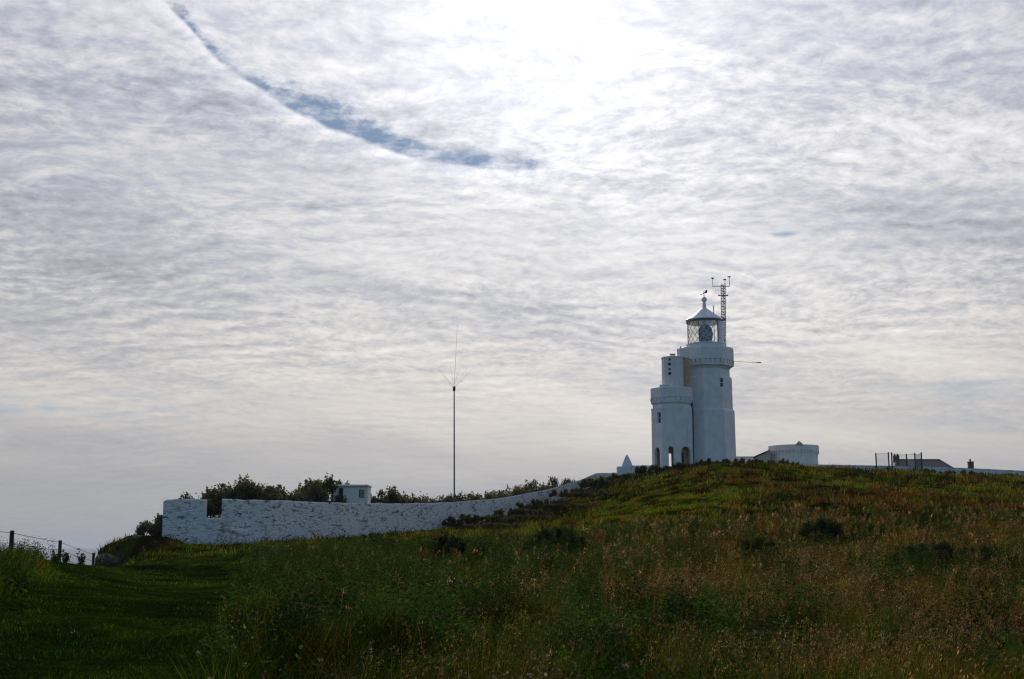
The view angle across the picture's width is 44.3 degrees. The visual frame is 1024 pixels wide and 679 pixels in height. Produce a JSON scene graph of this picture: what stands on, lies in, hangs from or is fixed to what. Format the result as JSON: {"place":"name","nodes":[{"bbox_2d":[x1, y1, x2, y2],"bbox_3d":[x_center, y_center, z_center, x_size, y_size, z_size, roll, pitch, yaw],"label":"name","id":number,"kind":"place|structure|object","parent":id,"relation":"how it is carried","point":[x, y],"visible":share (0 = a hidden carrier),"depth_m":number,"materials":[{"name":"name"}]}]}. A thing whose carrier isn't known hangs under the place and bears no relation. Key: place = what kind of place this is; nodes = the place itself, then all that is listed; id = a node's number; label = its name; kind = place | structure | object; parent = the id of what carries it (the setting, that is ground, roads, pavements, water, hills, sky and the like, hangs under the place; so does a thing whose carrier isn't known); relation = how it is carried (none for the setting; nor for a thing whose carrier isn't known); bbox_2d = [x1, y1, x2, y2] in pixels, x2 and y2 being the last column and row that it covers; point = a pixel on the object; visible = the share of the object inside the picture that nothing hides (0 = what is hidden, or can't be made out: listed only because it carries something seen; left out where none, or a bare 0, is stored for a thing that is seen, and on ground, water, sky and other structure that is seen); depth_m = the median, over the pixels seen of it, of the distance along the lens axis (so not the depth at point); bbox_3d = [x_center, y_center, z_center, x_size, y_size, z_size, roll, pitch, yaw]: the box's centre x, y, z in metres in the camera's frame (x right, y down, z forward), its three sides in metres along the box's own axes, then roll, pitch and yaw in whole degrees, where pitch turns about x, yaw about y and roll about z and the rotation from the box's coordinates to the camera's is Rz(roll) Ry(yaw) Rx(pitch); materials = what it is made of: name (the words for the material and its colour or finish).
{"place":"outdoors","nodes":[
{"label":"outdoors","id":0,"kind":"place"},
{"bbox_2d":[1,548,99,564],"bbox_3d":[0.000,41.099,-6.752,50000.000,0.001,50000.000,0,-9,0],"label":"sea","id":1,"kind":"structure","parent":0,"point":[73,558],"depth_m":7179.96,"materials":[{"name":"grey liquid"}]},
{"bbox_2d":[0,465,1023,678],"bbox_3d":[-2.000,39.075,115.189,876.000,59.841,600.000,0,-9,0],"label":"ground","id":2,"kind":"structure","parent":0,"point":[146,541],"depth_m":46.84,"materials":[{"name":"green plant"}]},
{"bbox_2d":[0,531,94,564],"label":"wire fence","id":3,"kind":"object","parent":2,"relation":"on","point":[11,538],"visible":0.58,"depth_m":59.89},
{"bbox_2d":[50,551,61,561],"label":"tall weed","id":4,"kind":"object","parent":2,"relation":"on","point":[55,556],"visible":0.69,"depth_m":53.11,"materials":[{"name":"green plant"}]},
{"bbox_2d":[60,549,70,562],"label":"tall weed","id":5,"kind":"object","parent":2,"relation":"on","point":[66,556],"visible":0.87,"depth_m":54.15,"materials":[{"name":"green plant"}]},
{"bbox_2d":[76,548,85,565],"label":"tall weed","id":6,"kind":"object","parent":2,"relation":"on","point":[81,561],"visible":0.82,"depth_m":59.11,"materials":[{"name":"green plant"}]},
{"bbox_2d":[99,549,108,565],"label":"tall weed","id":7,"kind":"object","parent":2,"relation":"on","point":[101,564],"visible":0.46,"depth_m":68.88,"materials":[{"name":"green plant"}]},
{"bbox_2d":[95,553,121,566],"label":"rock","id":8,"kind":"object","parent":2,"relation":"on","point":[114,561],"visible":0.66,"depth_m":90.05,"materials":[{"name":"grey stone"}]},
{"bbox_2d":[129,534,140,539],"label":"rock","id":9,"kind":"object","parent":2,"relation":"on","point":[134,536],"visible":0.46,"depth_m":93.52,"materials":[{"name":"grey stone"}]},
{"bbox_2d":[135,513,162,535],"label":"shrub","id":10,"kind":"object","parent":2,"relation":"on","point":[155,528],"visible":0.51,"depth_m":99.68,"materials":[{"name":"green plant"}]},
{"bbox_2d":[178,491,220,516],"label":"shrub","id":11,"kind":"object","parent":2,"relation":"on","point":[213,508],"visible":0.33,"depth_m":101.91,"materials":[{"name":"green plant"}]},
{"bbox_2d":[204,492,222,517],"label":"shrub","id":12,"kind":"object","parent":2,"relation":"on","point":[219,512],"visible":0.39,"depth_m":102.80,"materials":[{"name":"green plant"}]},
{"bbox_2d":[195,473,282,517],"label":"shrub","id":13,"kind":"object","parent":2,"relation":"on","point":[246,490],"visible":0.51,"depth_m":103.63,"materials":[{"name":"green plant"}]},
{"bbox_2d":[255,484,298,500],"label":"shrub","id":14,"kind":"object","parent":2,"relation":"on","point":[286,495],"visible":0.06,"depth_m":106.49,"materials":[{"name":"green plant"}]},
{"bbox_2d":[282,489,315,501],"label":"shrub","id":15,"kind":"object","parent":2,"relation":"on","point":[301,497],"visible":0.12,"depth_m":107.58,"materials":[{"name":"green plant"}]},
{"bbox_2d":[291,480,339,502],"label":"shrub","id":16,"kind":"object","parent":2,"relation":"on","point":[315,489],"visible":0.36,"depth_m":109.89,"materials":[{"name":"green plant"}]},
{"bbox_2d":[302,472,348,502],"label":"shrub","id":17,"kind":"object","parent":2,"relation":"on","point":[327,483],"visible":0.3,"depth_m":112.53,"materials":[{"name":"green plant"}]},
{"bbox_2d":[332,484,371,502],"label":"lookout hut","id":18,"kind":"object","parent":2,"relation":"on","point":[356,493],"visible":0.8,"depth_m":112.77,"materials":[{"name":"white paint"}]},
{"bbox_2d":[359,490,363,497],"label":"window","id":19,"kind":"structure","parent":18,"relation":"in","point":[361,492],"depth_m":112.87,"materials":[{"name":"glass"}]},
{"bbox_2d":[371,489,389,503],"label":"shrub","id":20,"kind":"object","parent":2,"relation":"on","point":[380,493],"visible":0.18,"depth_m":117.15,"materials":[{"name":"green plant"}]},
{"bbox_2d":[162,473,617,544],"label":"boundary wall","id":21,"kind":"structure","parent":2,"relation":"on","point":[189,521],"depth_m":106.06,"materials":[{"name":"stone"}]},
{"bbox_2d":[379,486,407,503],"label":"shrub","id":22,"kind":"object","parent":2,"relation":"on","point":[393,496],"visible":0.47,"depth_m":118.16,"materials":[{"name":"green plant"}]},
{"bbox_2d":[401,490,430,508],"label":"shrub","id":23,"kind":"object","parent":2,"relation":"on","point":[415,500],"visible":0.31,"depth_m":121.24,"materials":[{"name":"green plant"}]},
{"bbox_2d":[417,494,457,515],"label":"shrub","id":24,"kind":"object","parent":2,"relation":"on","point":[448,499],"visible":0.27,"depth_m":125.42,"materials":[{"name":"green plant"}]},
{"bbox_2d":[428,530,470,559],"bbox_3d":[-2.950,9.811,59.215,2.092,1.726,1.762,0,-9,0],"label":"shrub","id":25,"kind":"object","parent":2,"relation":"on","point":[461,545],"visible":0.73,"depth_m":59.18,"materials":[{"name":"green plant"}]},
{"bbox_2d":[437,340,467,497],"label":"radio mast","id":26,"kind":"object","parent":2,"relation":"on","point":[454,431],"visible":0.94,"depth_m":132.08,"materials":[{"name":"metal"}]},
{"bbox_2d":[436,491,485,507],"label":"shrub","id":27,"kind":"object","parent":2,"relation":"on","point":[458,497],"visible":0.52,"depth_m":130.85,"materials":[{"name":"green plant"}]},
{"bbox_2d":[441,513,515,527],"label":"shrub","id":28,"kind":"object","parent":2,"relation":"on","point":[475,519],"visible":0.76,"depth_m":122.26,"materials":[{"name":"green plant"}]},
{"bbox_2d":[466,489,510,508],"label":"shrub","id":29,"kind":"object","parent":2,"relation":"on","point":[490,496],"visible":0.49,"depth_m":135.84,"materials":[{"name":"green plant"}]},
{"bbox_2d":[461,522,529,529],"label":"shrub","id":30,"kind":"object","parent":2,"relation":"on","point":[488,525],"visible":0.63,"depth_m":113.37,"materials":[{"name":"green plant"}]},
{"bbox_2d":[0,461,1023,678],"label":"meadow grass","id":31,"kind":"structure","parent":2,"relation":"on","point":[287,663],"depth_m":23.61,"materials":[{"name":"green plant"}]},
{"bbox_2d":[491,484,532,503],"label":"shrub","id":32,"kind":"object","parent":2,"relation":"on","point":[516,491],"visible":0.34,"depth_m":141.35,"materials":[{"name":"green plant"}]},
{"bbox_2d":[484,508,555,518],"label":"shrub","id":33,"kind":"object","parent":2,"relation":"on","point":[515,512],"visible":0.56,"depth_m":127.08,"materials":[{"name":"green plant"}]},
{"bbox_2d":[513,479,554,498],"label":"shrub","id":34,"kind":"object","parent":2,"relation":"on","point":[533,485],"visible":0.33,"depth_m":147.31,"materials":[{"name":"green plant"}]},
{"bbox_2d":[516,498,585,509],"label":"shrub","id":35,"kind":"object","parent":2,"relation":"on","point":[537,504],"visible":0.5,"depth_m":133.84,"materials":[{"name":"green plant"}]},
{"bbox_2d":[520,523,592,556],"bbox_3d":[1.952,9.213,57.173,3.421,1.784,2.867,0,-9,0],"label":"shrub","id":36,"kind":"object","parent":2,"relation":"on","point":[546,534],"visible":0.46,"depth_m":56.75,"materials":[{"name":"green plant"}]},
{"bbox_2d":[539,476,576,488],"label":"shrub","id":37,"kind":"object","parent":2,"relation":"on","point":[555,481],"visible":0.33,"depth_m":153.88,"materials":[{"name":"green plant"}]},
{"bbox_2d":[541,502,594,509],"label":"shrub","id":38,"kind":"object","parent":2,"relation":"on","point":[556,506],"visible":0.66,"depth_m":129.32,"materials":[{"name":"green plant"}]},
{"bbox_2d":[548,488,604,497],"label":"shrub","id":39,"kind":"object","parent":2,"relation":"on","point":[565,493],"visible":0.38,"depth_m":142.81,"materials":[{"name":"green plant"}]},
{"bbox_2d":[572,490,623,496],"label":"shrub","id":40,"kind":"object","parent":2,"relation":"on","point":[587,494],"visible":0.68,"depth_m":137.09,"materials":[{"name":"green plant"}]},
{"bbox_2d":[578,476,636,488],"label":"shrub","id":41,"kind":"object","parent":2,"relation":"on","point":[601,482],"visible":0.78,"depth_m":147.39,"materials":[{"name":"green plant"}]},
{"bbox_2d":[616,455,632,474],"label":"pyramid pier","id":42,"kind":"structure","parent":2,"relation":"on","point":[625,467],"depth_m":176.62,"materials":[{"name":"white paint"}]},
{"bbox_2d":[606,472,653,479],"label":"shrub","id":43,"kind":"object","parent":2,"relation":"on","point":[615,476],"visible":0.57,"depth_m":154.91,"materials":[{"name":"green plant"}]},
{"bbox_2d":[631,465,653,474],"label":"forecourt wall","id":44,"kind":"structure","parent":2,"relation":"on","point":[634,467],"depth_m":178.22,"materials":[{"name":"white paint"}]},
{"bbox_2d":[634,464,682,473],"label":"shrub","id":45,"kind":"object","parent":2,"relation":"on","point":[644,469],"visible":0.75,"depth_m":156.61,"materials":[{"name":"green plant"}]},
{"bbox_2d":[663,461,718,468],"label":"shrub","id":46,"kind":"object","parent":2,"relation":"on","point":[681,465],"visible":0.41,"depth_m":156.32,"materials":[{"name":"green plant"}]},
{"bbox_2d":[650,290,760,467],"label":"lighthouse","id":47,"kind":"object","parent":2,"relation":"on","point":[692,414],"visible":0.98,"depth_m":186.02,"materials":[{"name":"white paint"}]},
{"bbox_2d":[658,412,660,422],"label":"window","id":48,"kind":"structure","parent":47,"relation":"in","point":[659,413],"depth_m":184.88,"materials":[{"name":"grey glass"}]},
{"bbox_2d":[681,448,686,462],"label":"door","id":49,"kind":"structure","parent":47,"relation":"in","point":[684,450],"depth_m":184.38,"materials":[{"name":"grey wood"}]},
{"bbox_2d":[711,276,730,345],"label":"weather mast","id":50,"kind":"object","parent":47,"relation":"on","point":[723,295],"visible":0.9,"depth_m":191.88,"materials":[{"name":"metal"}]},
{"bbox_2d":[720,378,723,386],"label":"window","id":51,"kind":"structure","parent":47,"relation":"in","point":[721,379],"depth_m":187.38,"materials":[{"name":"grey glass"}]},
{"bbox_2d":[698,458,762,465],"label":"shrub","id":52,"kind":"object","parent":2,"relation":"on","point":[709,461],"visible":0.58,"depth_m":154.48,"materials":[{"name":"green plant"}]},
{"bbox_2d":[736,456,752,461],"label":"yard wall","id":53,"kind":"structure","parent":2,"relation":"on","point":[746,458],"depth_m":196.38,"materials":[{"name":"white paint"}]},
{"bbox_2d":[730,537,784,565],"bbox_3d":[8.786,7.766,45.301,1.960,1.291,1.717,0,-9,0],"label":"shrub","id":54,"kind":"object","parent":2,"relation":"on","point":[747,541],"visible":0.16,"depth_m":45.09,"materials":[{"name":"green plant"}]},
{"bbox_2d":[753,450,769,462],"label":"lean to shed","id":55,"kind":"object","parent":2,"relation":"on","point":[764,456],"visible":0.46,"depth_m":198.58,"materials":[{"name":"paint"}]},
{"bbox_2d":[753,458,798,465],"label":"shrub","id":56,"kind":"object","parent":2,"relation":"on","point":[783,461],"visible":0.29,"depth_m":160.61,"materials":[{"name":"green plant"}]},
{"bbox_2d":[768,441,818,466],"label":"round outbuilding","id":57,"kind":"structure","parent":2,"relation":"on","point":[803,454],"depth_m":198.28,"materials":[{"name":"white paint"}]},
{"bbox_2d":[792,516,831,543],"bbox_3d":[15.847,9.891,65.229,2.277,1.699,1.912,0,-9,0],"label":"shrub","id":58,"kind":"object","parent":2,"relation":"on","point":[821,523],"visible":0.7,"depth_m":64.98,"materials":[{"name":"green plant"}]},
{"bbox_2d":[825,519,847,545],"bbox_3d":[16.306,9.752,63.240,1.036,1.549,1.078,0,-9,0],"label":"shrub","id":59,"kind":"object","parent":2,"relation":"on","point":[833,527],"visible":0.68,"depth_m":63.22,"materials":[{"name":"green plant"}]},
{"bbox_2d":[875,452,922,470],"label":"chain link enclosure","id":60,"kind":"object","parent":2,"relation":"on","point":[906,456],"visible":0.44,"depth_m":184.42,"materials":[{"name":"metal"}]},
{"bbox_2d":[871,467,935,472],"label":"shrub","id":61,"kind":"object","parent":2,"relation":"on","point":[887,468],"visible":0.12,"depth_m":164.35,"materials":[{"name":"green plant"}]},
{"bbox_2d":[887,545,933,574],"bbox_3d":[13.127,7.313,41.324,1.660,1.150,1.248,0,-9,0],"label":"shrub","id":62,"kind":"object","parent":2,"relation":"on","point":[910,549],"visible":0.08,"depth_m":41.22,"materials":[{"name":"green plant"}]},
{"bbox_2d":[815,464,1023,475],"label":"crest wall","id":63,"kind":"structure","parent":2,"relation":"on","point":[984,471],"depth_m":185.79,"materials":[{"name":"stone"}]},
{"bbox_2d":[890,455,953,467],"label":"hipped house","id":64,"kind":"structure","parent":2,"relation":"on","point":[933,462],"depth_m":216.24,"materials":[{"name":"stone"}]},
{"bbox_2d":[911,540,962,567],"bbox_3d":[14.276,7.357,42.350,2.234,1.362,1.898,0,-9,0],"label":"shrub","id":65,"kind":"object","parent":2,"relation":"on","point":[948,548],"visible":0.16,"depth_m":42.30,"materials":[{"name":"green plant"}]},
{"bbox_2d":[940,469,982,475],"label":"shrub","id":66,"kind":"object","parent":2,"relation":"on","point":[963,471],"visible":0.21,"depth_m":165.33,"materials":[{"name":"green plant"}]},
{"bbox_2d":[967,459,973,467],"bbox_3d":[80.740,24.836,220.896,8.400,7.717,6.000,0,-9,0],"label":"chimney","id":67,"kind":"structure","parent":2,"relation":"on","point":[970,463],"depth_m":220.97,"materials":[{"name":"brick"}]},
{"bbox_2d":[959,544,1008,568],"bbox_3d":[16.155,7.550,43.355,1.707,1.026,1.715,0,-9,0],"label":"shrub","id":68,"kind":"object","parent":2,"relation":"on","point":[972,550],"visible":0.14,"depth_m":43.09,"materials":[{"name":"green plant"}]},
{"bbox_2d":[0,0,1023,547],"label":"sky","id":69,"kind":"structure","parent":0,"point":[255,238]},
{"bbox_2d":[2,539,1022,678],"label":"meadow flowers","id":70,"kind":"object","parent":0,"point":[507,672],"visible":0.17,"depth_m":15.38,"materials":[{"name":"plant"}]},
{"bbox_2d":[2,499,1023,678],"bbox_3d":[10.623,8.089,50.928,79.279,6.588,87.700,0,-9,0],"label":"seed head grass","id":71,"kind":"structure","parent":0,"point":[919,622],"depth_m":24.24,"materials":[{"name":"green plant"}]}
]}

